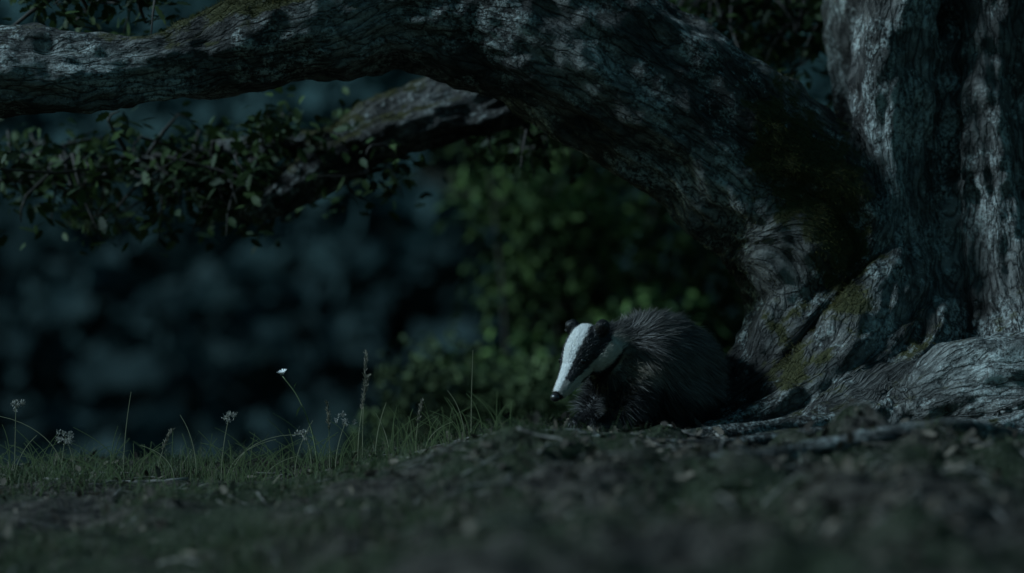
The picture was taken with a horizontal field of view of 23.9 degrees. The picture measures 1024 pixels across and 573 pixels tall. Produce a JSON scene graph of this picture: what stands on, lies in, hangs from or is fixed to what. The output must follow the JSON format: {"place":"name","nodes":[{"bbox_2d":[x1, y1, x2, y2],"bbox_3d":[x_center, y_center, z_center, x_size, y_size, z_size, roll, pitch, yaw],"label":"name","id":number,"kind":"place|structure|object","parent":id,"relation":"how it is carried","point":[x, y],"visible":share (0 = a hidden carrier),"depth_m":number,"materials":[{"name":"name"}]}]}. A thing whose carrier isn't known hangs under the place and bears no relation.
{"place":"outdoors","nodes":[
{"label":"outdoors","id":0,"kind":"place"},
{"bbox_2d":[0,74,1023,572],"bbox_3d":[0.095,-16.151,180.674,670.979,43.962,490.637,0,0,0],"label":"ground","id":1,"kind":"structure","parent":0,"point":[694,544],"depth_m":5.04,"materials":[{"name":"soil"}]},
{"bbox_2d":[0,350,541,497],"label":"wild grass stalks","id":2,"kind":"object","parent":1,"relation":"on","point":[68,440],"visible":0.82,"depth_m":6.85,"materials":[{"name":"green plant"}]},
{"bbox_2d":[277,369,318,469],"bbox_3d":[-0.613,0.387,6.914,0.124,0.302,0.054,0,0,-10],"label":"white flower","id":3,"kind":"object","parent":1,"relation":"on","point":[281,372],"visible":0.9,"depth_m":6.90,"materials":[{"name":"green plant"}]},
{"bbox_2d":[0,0,832,465],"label":"distant woodland","id":4,"kind":"object","parent":1,"relation":"on","point":[204,342],"visible":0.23,"depth_m":69.94,"materials":[{"name":"green plant"}]},
{"bbox_2d":[341,324,586,453],"bbox_3d":[-0.176,0.868,11.100,1.281,1.391,0.843,0,0,0],"label":"hawthorn bush","id":5,"kind":"object","parent":1,"relation":"on","point":[439,386],"visible":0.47,"depth_m":10.95,"materials":[{"name":"green plant"}]},
{"bbox_2d":[0,0,1023,461],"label":"oak tree","id":6,"kind":"object","parent":1,"relation":"on","point":[864,240],"visible":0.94,"depth_m":7.23,"materials":[{"name":"grey plant"}]},
{"bbox_2d":[0,401,1023,572],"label":"fallen sticks","id":7,"kind":"object","parent":1,"relation":"on","point":[929,494],"visible":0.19,"depth_m":5.44,"materials":[{"name":"brown wood"}]},
{"bbox_2d":[0,398,1023,572],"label":"leaf litter","id":8,"kind":"object","parent":1,"relation":"on","point":[847,464],"visible":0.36,"depth_m":5.10,"materials":[{"name":"brown plant"}]},
{"bbox_2d":[417,125,743,427],"bbox_3d":[0.825,0.307,13.046,2.904,3.397,2.344,0,0,0],"label":"hazel bush","id":9,"kind":"object","parent":1,"relation":"on","point":[575,266],"visible":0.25,"depth_m":12.96,"materials":[{"name":"green plant"}]},
{"bbox_2d":[550,306,731,431],"bbox_3d":[0.424,0.255,7.083,0.358,0.414,0.870,0,0,37],"label":"badger","id":10,"kind":"object","parent":1,"relation":"on","point":[660,366],"visible":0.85,"depth_m":6.91,"materials":[{"name":"fur"}]},
{"bbox_2d":[0,395,1023,572],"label":"grass","id":11,"kind":"structure","parent":0,"point":[226,544],"depth_m":5.32,"materials":[{"name":"green plant"}]}
]}

